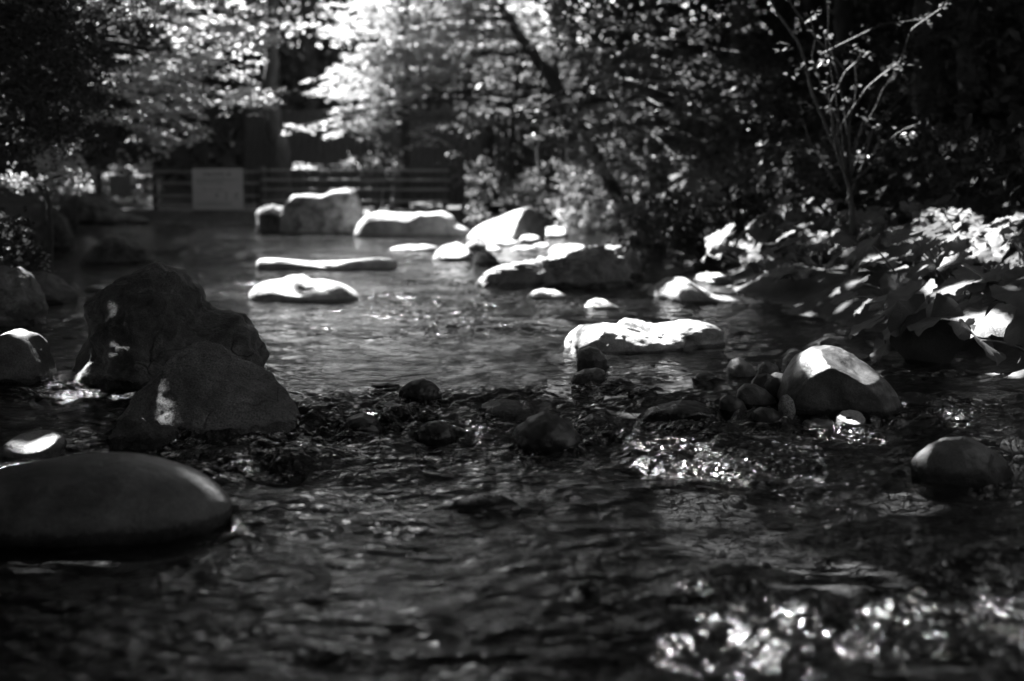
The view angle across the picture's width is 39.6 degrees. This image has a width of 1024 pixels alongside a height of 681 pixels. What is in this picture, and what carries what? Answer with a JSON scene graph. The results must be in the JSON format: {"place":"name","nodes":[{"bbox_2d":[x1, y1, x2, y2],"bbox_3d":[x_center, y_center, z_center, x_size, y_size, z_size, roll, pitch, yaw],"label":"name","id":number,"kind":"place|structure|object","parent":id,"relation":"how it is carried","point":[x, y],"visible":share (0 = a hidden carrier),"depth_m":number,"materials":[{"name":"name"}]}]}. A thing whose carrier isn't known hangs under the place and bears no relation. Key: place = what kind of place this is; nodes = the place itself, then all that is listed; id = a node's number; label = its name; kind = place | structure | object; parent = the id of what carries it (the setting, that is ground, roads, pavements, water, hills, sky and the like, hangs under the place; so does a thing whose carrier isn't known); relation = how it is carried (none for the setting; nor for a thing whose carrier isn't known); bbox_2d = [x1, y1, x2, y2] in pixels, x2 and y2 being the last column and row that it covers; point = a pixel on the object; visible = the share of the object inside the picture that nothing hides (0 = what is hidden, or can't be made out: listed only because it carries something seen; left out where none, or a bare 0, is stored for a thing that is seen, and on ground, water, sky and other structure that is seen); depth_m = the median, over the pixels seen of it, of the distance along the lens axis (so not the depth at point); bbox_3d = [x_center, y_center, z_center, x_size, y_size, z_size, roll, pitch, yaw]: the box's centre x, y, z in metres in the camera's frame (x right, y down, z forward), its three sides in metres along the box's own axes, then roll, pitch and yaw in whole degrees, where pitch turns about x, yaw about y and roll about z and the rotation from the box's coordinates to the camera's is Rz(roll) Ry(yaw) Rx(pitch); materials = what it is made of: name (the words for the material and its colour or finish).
{"place":"outdoors","nodes":[
{"label":"outdoors","id":0,"kind":"place"},
{"bbox_2d":[0,223,1023,680],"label":"stream water","id":1,"kind":"structure","parent":0,"point":[738,545],"depth_m":5.15,"materials":[{"name":"liquid"}]},
{"bbox_2d":[0,265,47,326],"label":"boulder","id":2,"kind":"object","parent":1,"relation":"on","point":[22,300],"visible":0.74,"depth_m":10.52,"materials":[{"name":"stone"}]},
{"bbox_2d":[0,328,56,384],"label":"boulder","id":3,"kind":"object","parent":1,"relation":"on","point":[26,357],"visible":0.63,"depth_m":7.77,"materials":[{"name":"grey stone"}]},
{"bbox_2d":[0,430,66,457],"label":"cobble","id":4,"kind":"object","parent":1,"relation":"on","point":[45,443],"visible":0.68,"depth_m":6.18,"materials":[{"name":"stone"}]},
{"bbox_2d":[36,212,75,248],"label":"boulder","id":5,"kind":"object","parent":1,"relation":"on","point":[63,237],"visible":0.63,"depth_m":19.50,"materials":[{"name":"stone"}]},
{"bbox_2d":[30,271,83,303],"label":"boulder","id":6,"kind":"object","parent":1,"relation":"on","point":[55,289],"visible":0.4,"depth_m":12.06,"materials":[{"name":"grey stone"}]},
{"bbox_2d":[0,452,232,547],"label":"boulder","id":7,"kind":"object","parent":1,"relation":"on","point":[89,499],"visible":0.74,"depth_m":4.79,"materials":[{"name":"stone"}]},
{"bbox_2d":[79,235,154,265],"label":"boulder","id":8,"kind":"object","parent":1,"relation":"on","point":[117,250],"visible":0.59,"depth_m":16.52,"materials":[{"name":"stone"}]},
{"bbox_2d":[108,415,178,451],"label":"boulder","id":9,"kind":"object","parent":1,"relation":"on","point":[135,433],"visible":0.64,"depth_m":6.34,"materials":[{"name":"stone"}]},
{"bbox_2d":[71,262,268,390],"bbox_3d":[-1.973,0.028,8.002,1.217,0.943,0.852,3,8,24],"label":"boulder","id":10,"kind":"object","parent":1,"relation":"in","point":[146,323],"visible":0.6,"depth_m":7.75,"materials":[{"name":"stone"}]},
{"bbox_2d":[113,341,299,433],"bbox_3d":[-1.451,0.317,6.864,0.900,0.603,0.731,4,8,28],"label":"boulder","id":11,"kind":"object","parent":1,"relation":"in","point":[201,387],"visible":0.59,"depth_m":6.74,"materials":[{"name":"stone"}]},
{"bbox_2d":[255,204,282,233],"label":"boulder","id":12,"kind":"object","parent":1,"relation":"on","point":[268,219],"visible":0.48,"depth_m":23.66,"materials":[{"name":"stone"}]},
{"bbox_2d":[248,274,359,302],"bbox_3d":[-1.815,-0.416,12.487,0.988,0.311,0.759,0,7,0],"label":"boulder","id":13,"kind":"object","parent":1,"relation":"on","point":[300,288],"visible":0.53,"depth_m":12.25,"materials":[{"name":"stone"}]},
{"bbox_2d":[256,258,397,270],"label":"rock","id":14,"kind":"object","parent":1,"relation":"on","point":[341,265],"visible":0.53,"depth_m":15.76,"materials":[{"name":"stone"}]},
{"bbox_2d":[343,412,383,434],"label":"cobble","id":15,"kind":"object","parent":1,"relation":"on","point":[364,421],"visible":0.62,"depth_m":6.64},
{"bbox_2d":[399,378,441,399],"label":"cobble","id":16,"kind":"object","parent":1,"relation":"on","point":[423,388],"visible":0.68,"depth_m":7.23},
{"bbox_2d":[415,421,456,445],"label":"cobble","id":17,"kind":"object","parent":1,"relation":"on","point":[439,433],"visible":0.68,"depth_m":6.45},
{"bbox_2d":[432,242,473,261],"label":"stone","id":18,"kind":"object","parent":1,"relation":"on","point":[455,252],"visible":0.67,"depth_m":17.17,"materials":[{"name":"stone"}]},
{"bbox_2d":[450,493,517,511],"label":"stone","id":19,"kind":"object","parent":1,"relation":"on","point":[478,502],"visible":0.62,"depth_m":5.22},
{"bbox_2d":[478,399,532,421],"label":"stone","id":20,"kind":"object","parent":1,"relation":"on","point":[507,410],"visible":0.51,"depth_m":6.97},
{"bbox_2d":[466,207,545,241],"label":"boulder","id":21,"kind":"object","parent":1,"relation":"in","point":[515,225],"visible":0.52,"depth_m":21.43,"materials":[{"name":"stone"}]},
{"bbox_2d":[509,412,582,452],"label":"cobble","id":22,"kind":"object","parent":1,"relation":"on","point":[547,432],"visible":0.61,"depth_m":6.34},
{"bbox_2d":[476,244,635,288],"bbox_3d":[0.429,-0.616,13.809,1.566,0.641,0.931,0,7,0],"label":"boulder","id":23,"kind":"object","parent":1,"relation":"on","point":[596,266],"visible":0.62,"depth_m":13.50,"materials":[{"name":"grey stone"}]},
{"bbox_2d":[571,368,605,383],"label":"cobble","id":24,"kind":"object","parent":1,"relation":"on","point":[597,375],"visible":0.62,"depth_m":7.72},
{"bbox_2d":[577,346,609,368],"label":"cobble","id":25,"kind":"object","parent":1,"relation":"on","point":[589,357],"visible":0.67,"depth_m":8.27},
{"bbox_2d":[564,318,725,353],"bbox_3d":[0.867,0.043,9.252,1.169,0.355,0.600,-5,9,-36],"label":"boulder","id":26,"kind":"object","parent":1,"relation":"on","point":[628,336],"visible":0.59,"depth_m":9.02,"materials":[{"name":"stone"}]},
{"bbox_2d":[640,400,713,422],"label":"stone","id":27,"kind":"object","parent":1,"relation":"on","point":[682,409],"visible":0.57,"depth_m":6.90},
{"bbox_2d":[719,395,746,418],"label":"cobble","id":28,"kind":"object","parent":1,"relation":"on","point":[729,405],"visible":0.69,"depth_m":6.99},
{"bbox_2d":[726,357,756,378],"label":"cobble","id":29,"kind":"object","parent":1,"relation":"on","point":[738,367],"visible":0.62,"depth_m":7.91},
{"bbox_2d":[736,383,776,407],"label":"cobble","id":30,"kind":"object","parent":1,"relation":"on","point":[757,396],"visible":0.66,"depth_m":7.10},
{"bbox_2d":[777,345,900,417],"bbox_3d":[1.620,0.257,7.052,0.590,0.460,0.555,0,7,0],"label":"boulder","id":31,"kind":"object","parent":1,"relation":"on","point":[831,381],"visible":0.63,"depth_m":6.85,"materials":[{"name":"stone"}]},
{"bbox_2d":[834,410,864,427],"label":"cobble","id":32,"kind":"object","parent":1,"relation":"on","point":[857,420],"visible":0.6,"depth_m":6.72,"materials":[{"name":"stone"}]},
{"bbox_2d":[898,392,941,406],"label":"stone","id":33,"kind":"object","parent":1,"relation":"on","point":[912,399],"visible":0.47,"depth_m":7.04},
{"bbox_2d":[910,436,1013,486],"bbox_3d":[1.840,0.525,5.790,0.415,0.268,0.380,0,7,0],"label":"boulder","id":34,"kind":"object","parent":1,"relation":"on","point":[962,460],"visible":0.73,"depth_m":5.66,"materials":[{"name":"stone"}]},
{"bbox_2d":[0,0,1023,386],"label":"ground","id":35,"kind":"structure","parent":0,"point":[816,292],"depth_m":27.62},
{"bbox_2d":[0,204,40,267],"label":"shrub","id":36,"kind":"object","parent":35,"relation":"on","point":[11,232],"visible":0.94,"depth_m":11.10,"materials":[{"name":"grey plant"}]},
{"bbox_2d":[0,162,92,273],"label":"shrub","id":37,"kind":"object","parent":35,"relation":"on","point":[49,186],"visible":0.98,"depth_m":14.45,"materials":[{"name":"grey plant"}]},
{"bbox_2d":[21,122,118,223],"bbox_3d":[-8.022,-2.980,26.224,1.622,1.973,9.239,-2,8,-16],"label":"shrub","id":38,"kind":"object","parent":35,"relation":"on","point":[40,161],"visible":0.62,"depth_m":26.94,"materials":[{"name":"grey plant"}]},
{"bbox_2d":[0,0,183,177],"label":"young tree","id":39,"kind":"object","parent":35,"relation":"on","point":[53,30],"visible":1,"depth_m":12.82,"materials":[{"name":"black plant"}]},
{"bbox_2d":[56,195,149,223],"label":"boulder","id":40,"kind":"object","parent":35,"relation":"on","point":[97,210],"visible":0.55,"depth_m":27.30,"materials":[{"name":"stone"}]},
{"bbox_2d":[105,154,163,207],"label":"shrub","id":41,"kind":"object","parent":35,"relation":"on","point":[136,187],"visible":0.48,"depth_m":29.95,"materials":[{"name":"grey plant"}]},
{"bbox_2d":[32,168,259,210],"bbox_3d":[-7.183,-2.874,28.038,4.467,1.040,0.135,0,7,0],"label":"rail fence","id":42,"kind":"object","parent":35,"relation":"on","point":[154,183],"visible":0.57,"depth_m":27.97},
{"bbox_2d":[109,176,130,194],"bbox_3d":[-7.698,-3.048,27.918,0.415,0.371,0.020,0,7,0],"label":"sign","id":43,"kind":"object","parent":42,"relation":"attached to","point":[120,185],"visible":1,"depth_m":27.91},
{"bbox_2d":[192,169,243,211],"bbox_3d":[-5.774,-2.930,27.913,0.990,0.875,0.060,0,7,0],"label":"notice sign","id":44,"kind":"object","parent":42,"relation":"attached to","point":[217,189],"visible":0.99,"depth_m":27.90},
{"bbox_2d":[0,0,321,169],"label":"maple tree","id":45,"kind":"object","parent":35,"relation":"on","point":[154,77],"visible":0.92,"depth_m":20.18,"materials":[{"name":"grey plant"}]},
{"bbox_2d":[237,0,255,162],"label":"tree","id":46,"kind":"object","parent":35,"relation":"on","point":[242,157],"visible":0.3,"depth_m":34.59,"materials":[{"name":"grey plant"}]},
{"bbox_2d":[263,0,291,205],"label":"tree","id":47,"kind":"object","parent":35,"relation":"on","point":[280,148],"visible":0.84,"depth_m":30.58,"materials":[{"name":"grey plant"}]},
{"bbox_2d":[298,0,319,148],"bbox_3d":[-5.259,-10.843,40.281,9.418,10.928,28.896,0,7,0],"label":"broadleaf tree","id":48,"kind":"object","parent":35,"relation":"on","point":[304,41],"visible":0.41,"depth_m":35.37,"materials":[{"name":"grey plant"}]},
{"bbox_2d":[280,187,362,234],"bbox_3d":[-3.158,-2.025,23.648,1.376,1.041,0.762,0,7,0],"label":"boulder","id":49,"kind":"object","parent":35,"relation":"on","point":[338,211],"visible":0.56,"depth_m":23.28,"materials":[{"name":"stone"}]},
{"bbox_2d":[259,166,448,211],"bbox_3d":[-3.073,-2.881,27.785,3.697,1.040,0.135,0,7,0],"label":"rail fence","id":50,"kind":"object","parent":35,"relation":"on","point":[376,189],"visible":0.75,"depth_m":27.71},
{"bbox_2d":[358,137,404,206],"bbox_3d":[-2.624,-3.335,28.604,0.968,1.505,1.007,0,7,0],"label":"tree","id":51,"kind":"object","parent":35,"relation":"on","point":[380,158],"visible":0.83,"depth_m":28.48,"materials":[{"name":"grey plant"}]},
{"bbox_2d":[388,0,411,207],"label":"tree","id":52,"kind":"object","parent":35,"relation":"on","point":[401,139],"visible":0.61,"depth_m":29.61,"materials":[{"name":"grey plant"}]},
{"bbox_2d":[245,109,565,205],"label":"board wall","id":53,"kind":"structure","parent":35,"relation":"on","point":[321,151],"depth_m":31.91,"materials":[{"name":"wood"}]},
{"bbox_2d":[353,211,469,237],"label":"boulder","id":54,"kind":"object","parent":35,"relation":"on","point":[441,224],"visible":0.53,"depth_m":22.41,"materials":[{"name":"stone"}]},
{"bbox_2d":[281,0,580,207],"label":"maple tree","id":55,"kind":"object","parent":35,"relation":"on","point":[471,35],"visible":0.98,"depth_m":28.91,"materials":[{"name":"grey plant"}]},
{"bbox_2d":[0,0,904,202],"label":"wood foliage","id":56,"kind":"object","parent":35,"relation":"on","point":[287,48],"visible":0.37,"depth_m":35.29,"materials":[{"name":"grey plant"}]},
{"bbox_2d":[459,2,472,186],"bbox_3d":[-1.147,-8.328,33.334,0.528,9.446,0.496,0,7,0],"label":"tree","id":57,"kind":"object","parent":35,"relation":"on","point":[470,76],"visible":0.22,"depth_m":33.50,"materials":[{"name":"grey plant"}]},
{"bbox_2d":[448,108,508,215],"bbox_3d":[-0.636,-3.344,27.506,1.172,2.310,1.174,0,7,0],"label":"tree","id":58,"kind":"object","parent":35,"relation":"on","point":[477,143],"visible":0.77,"depth_m":27.47,"materials":[{"name":"grey plant"}]},
{"bbox_2d":[436,38,575,213],"bbox_3d":[-0.111,-3.972,26.868,2.629,3.430,2.035,0,7,0],"label":"broadleaf tree","id":59,"kind":"object","parent":35,"relation":"on","point":[511,126],"visible":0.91,"depth_m":26.92,"materials":[{"name":"grey plant"}]},
{"bbox_2d":[463,156,556,226],"bbox_3d":[-0.032,-2.473,25.277,1.742,1.637,1.601,0,7,0],"label":"shrub","id":60,"kind":"object","parent":35,"relation":"on","point":[527,188],"visible":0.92,"depth_m":25.15,"materials":[{"name":"grey plant"}]},
{"bbox_2d":[505,107,552,216],"bbox_3d":[0.350,-3.352,27.741,0.975,2.424,1.372,0,7,0],"label":"tree","id":61,"kind":"object","parent":35,"relation":"on","point":[521,163],"visible":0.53,"depth_m":27.64,"materials":[{"name":"grey plant"}]},
{"bbox_2d":[548,0,560,131],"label":"tree","id":62,"kind":"object","parent":35,"relation":"on","point":[555,68],"visible":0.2,"depth_m":33.82,"materials":[{"name":"grey plant"}]},
{"bbox_2d":[548,188,613,232],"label":"shrub","id":63,"kind":"object","parent":35,"relation":"on","point":[585,220],"visible":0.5,"depth_m":24.07,"materials":[{"name":"grey plant"}]},
{"bbox_2d":[545,148,709,257],"bbox_3d":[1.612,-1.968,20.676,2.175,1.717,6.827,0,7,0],"label":"shrub","id":64,"kind":"object","parent":35,"relation":"on","point":[639,211],"visible":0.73,"depth_m":18.99,"materials":[{"name":"grey plant"}]},
{"bbox_2d":[584,0,723,198],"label":"conifer tree","id":65,"kind":"object","parent":35,"relation":"on","point":[655,22],"visible":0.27,"depth_m":28.49,"materials":[{"name":"grey plant"}]},
{"bbox_2d":[513,0,798,234],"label":"broadleaf tree","id":66,"kind":"object","parent":35,"relation":"on","point":[592,97],"visible":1,"depth_m":19.02,"materials":[{"name":"grey plant"}]},
{"bbox_2d":[647,277,747,303],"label":"boulder","id":67,"kind":"object","parent":35,"relation":"on","point":[681,289],"visible":0.61,"depth_m":12.26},
{"bbox_2d":[650,177,783,267],"bbox_3d":[2.488,-1.386,16.524,1.825,1.025,2.336,0,7,0],"label":"shrub","id":68,"kind":"object","parent":35,"relation":"on","point":[681,239],"visible":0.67,"depth_m":16.00,"materials":[{"name":"grey plant"}]},
{"bbox_2d":[684,0,790,173],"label":"conifer tree","id":69,"kind":"object","parent":35,"relation":"on","point":[735,45],"visible":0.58,"depth_m":26.39,"materials":[{"name":"black plant"}]},
{"bbox_2d":[701,223,797,273],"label":"butterbur plant","id":70,"kind":"object","parent":35,"relation":"on","point":[717,245],"visible":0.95,"depth_m":13.79,"materials":[{"name":"grey plant"}]},
{"bbox_2d":[739,230,791,268],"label":"butterbur plant","id":71,"kind":"object","parent":35,"relation":"on","point":[751,255],"visible":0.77,"depth_m":13.49,"materials":[{"name":"grey plant"}]},
{"bbox_2d":[735,212,807,260],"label":"butterbur plant","id":72,"kind":"object","parent":35,"relation":"on","point":[755,236],"visible":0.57,"depth_m":13.75,"materials":[{"name":"grey plant"}]},
{"bbox_2d":[759,208,815,253],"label":"butterbur plant","id":73,"kind":"object","parent":35,"relation":"on","point":[796,217],"visible":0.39,"depth_m":14.35,"materials":[{"name":"grey plant"}]},
{"bbox_2d":[765,250,812,282],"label":"butterbur plant","id":74,"kind":"object","parent":35,"relation":"on","point":[775,270],"visible":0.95,"depth_m":12.33,"materials":[{"name":"grey plant"}]},
{"bbox_2d":[766,221,831,266],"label":"butterbur plant","id":75,"kind":"object","parent":35,"relation":"on","point":[787,243],"visible":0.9,"depth_m":13.28,"materials":[{"name":"grey plant"}]},
{"bbox_2d":[781,212,845,259],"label":"butterbur plant","id":76,"kind":"object","parent":35,"relation":"on","point":[811,217],"visible":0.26,"depth_m":14.06,"materials":[{"name":"grey plant"}]},
{"bbox_2d":[716,132,915,250],"bbox_3d":[3.367,-1.649,15.966,2.215,1.372,4.651,2,7,15],"label":"shrub","id":77,"kind":"object","parent":35,"relation":"on","point":[801,181],"visible":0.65,"depth_m":14.85,"materials":[{"name":"grey plant"}]},
{"bbox_2d":[806,217,847,265],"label":"butterbur plant","id":78,"kind":"object","parent":35,"relation":"on","point":[819,236],"visible":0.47,"depth_m":13.22,"materials":[{"name":"grey plant"}]},
{"bbox_2d":[762,0,908,147],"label":"conifer tree","id":79,"kind":"object","parent":35,"relation":"on","point":[842,20],"visible":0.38,"depth_m":23.41,"materials":[{"name":"grey plant"}]},
{"bbox_2d":[665,0,1023,224],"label":"hillside undergrowth","id":80,"kind":"object","parent":35,"relation":"on","point":[975,87],"visible":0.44,"depth_m":18.11,"materials":[{"name":"black plant"}]},
{"bbox_2d":[740,0,950,272],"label":"shrub","id":81,"kind":"object","parent":35,"relation":"on","point":[838,148],"visible":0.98,"depth_m":12.22,"materials":[{"name":"grey plant"}]},
{"bbox_2d":[836,206,892,234],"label":"butterbur plant","id":82,"kind":"object","parent":35,"relation":"on","point":[882,211],"visible":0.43,"depth_m":12.98,"materials":[{"name":"grey plant"}]},
{"bbox_2d":[832,230,899,268],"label":"butterbur plant","id":83,"kind":"object","parent":35,"relation":"on","point":[851,255],"visible":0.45,"depth_m":11.55,"materials":[{"name":"grey plant"}]},
{"bbox_2d":[722,0,1023,150],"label":"bank foliage","id":84,"kind":"object","parent":35,"relation":"on","point":[991,59],"visible":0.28,"depth_m":21.38,"materials":[{"name":"black plant"}]},
{"bbox_2d":[824,223,927,272],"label":"butterbur plant","id":85,"kind":"object","parent":35,"relation":"on","point":[898,251],"visible":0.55,"depth_m":11.58,"materials":[{"name":"grey plant"}]},
{"bbox_2d":[831,261,935,315],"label":"butterbur plant","id":86,"kind":"object","parent":35,"relation":"on","point":[887,283],"visible":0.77,"depth_m":10.00,"materials":[{"name":"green plant"}]},
{"bbox_2d":[840,213,931,240],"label":"butterbur plant","id":87,"kind":"object","parent":35,"relation":"on","point":[869,219],"visible":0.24,"depth_m":12.42,"materials":[{"name":"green plant"}]},
{"bbox_2d":[850,232,944,292],"bbox_3d":[2.895,-0.555,10.617,0.714,0.534,0.563,0,7,0],"label":"butterbur plant","id":88,"kind":"object","parent":35,"relation":"on","point":[865,245],"visible":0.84,"depth_m":10.64,"materials":[{"name":"grey plant"}]},
{"bbox_2d":[848,293,975,362],"bbox_3d":[2.517,-0.086,8.757,0.926,0.452,0.660,3,8,21],"label":"butterbur plant","id":89,"kind":"object","parent":35,"relation":"on","point":[939,341],"visible":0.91,"depth_m":8.55,"materials":[{"name":"grey plant"}]},
{"bbox_2d":[872,221,985,284],"bbox_3d":[3.202,-0.612,10.785,0.823,0.584,0.709,4,8,27],"label":"butterbur plant","id":90,"kind":"object","parent":35,"relation":"on","point":[959,245],"visible":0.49,"depth_m":10.68,"materials":[{"name":"grey plant"}]},
{"bbox_2d":[862,0,996,170],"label":"conifer tree","id":91,"kind":"object","parent":35,"relation":"on","point":[922,7],"visible":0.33,"depth_m":16.64,"materials":[{"name":"black plant"}]},
{"bbox_2d":[899,198,970,227],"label":"butterbur plant","id":92,"kind":"object","parent":35,"relation":"on","point":[950,215],"visible":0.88,"depth_m":11.65,"materials":[{"name":"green plant"}]},
{"bbox_2d":[882,265,1004,318],"bbox_3d":[2.891,-0.305,9.323,0.885,0.346,0.703,0,7,0],"label":"butterbur plant","id":93,"kind":"object","parent":35,"relation":"on","point":[962,279],"visible":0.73,"depth_m":9.40,"materials":[{"name":"grey plant"}]},
{"bbox_2d":[891,225,997,280],"bbox_3d":[3.204,-0.568,10.514,0.615,0.541,0.814,7,10,43],"label":"butterbur plant","id":94,"kind":"object","parent":35,"relation":"on","point":[931,239],"visible":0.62,"depth_m":10.44,"materials":[{"name":"grey plant"}]},
{"bbox_2d":[868,0,1023,151],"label":"conifer tree","id":95,"kind":"object","parent":35,"relation":"on","point":[963,46],"visible":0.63,"depth_m":15.67,"materials":[{"name":"black plant"}]},
{"bbox_2d":[900,293,996,335],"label":"butterbur plant","id":96,"kind":"object","parent":35,"relation":"on","point":[928,321],"visible":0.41,"depth_m":8.65,"materials":[{"name":"grey plant"}]},
{"bbox_2d":[913,211,992,247],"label":"butterbur plant","id":97,"kind":"object","parent":35,"relation":"on","point":[976,219],"visible":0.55,"depth_m":11.06,"materials":[{"name":"grey plant"}]},
{"bbox_2d":[907,101,1023,221],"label":"shrub","id":98,"kind":"object","parent":35,"relation":"on","point":[976,140],"visible":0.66,"depth_m":12.44,"materials":[{"name":"grey plant"}]},
{"bbox_2d":[935,234,1008,271],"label":"butterbur plant","id":99,"kind":"object","parent":35,"relation":"on","point":[994,252],"visible":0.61,"depth_m":10.40,"materials":[{"name":"grey plant"}]},
{"bbox_2d":[933,193,1019,247],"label":"butterbur plant","id":100,"kind":"object","parent":35,"relation":"on","point":[944,202],"visible":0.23,"depth_m":11.74,"materials":[{"name":"grey plant"}]},
{"bbox_2d":[937,251,1023,302],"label":"butterbur plant","id":101,"kind":"object","parent":35,"relation":"on","point":[946,262],"visible":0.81,"depth_m":9.11,"materials":[{"name":"grey plant"}]},
{"bbox_2d":[947,302,1023,365],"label":"butterbur plant","id":102,"kind":"object","parent":35,"relation":"on","point":[1005,321],"visible":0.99,"depth_m":8.21,"materials":[{"name":"grey plant"}]},
{"bbox_2d":[984,208,1023,264],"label":"butterbur plant","id":103,"kind":"object","parent":35,"relation":"on","point":[1007,229],"visible":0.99,"depth_m":10.74,"materials":[{"name":"grey plant"}]},
{"bbox_2d":[989,266,1023,304],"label":"butterbur plant","id":104,"kind":"object","parent":35,"relation":"on","point":[1011,293],"visible":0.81,"depth_m":8.72,"materials":[{"name":"grey plant"}]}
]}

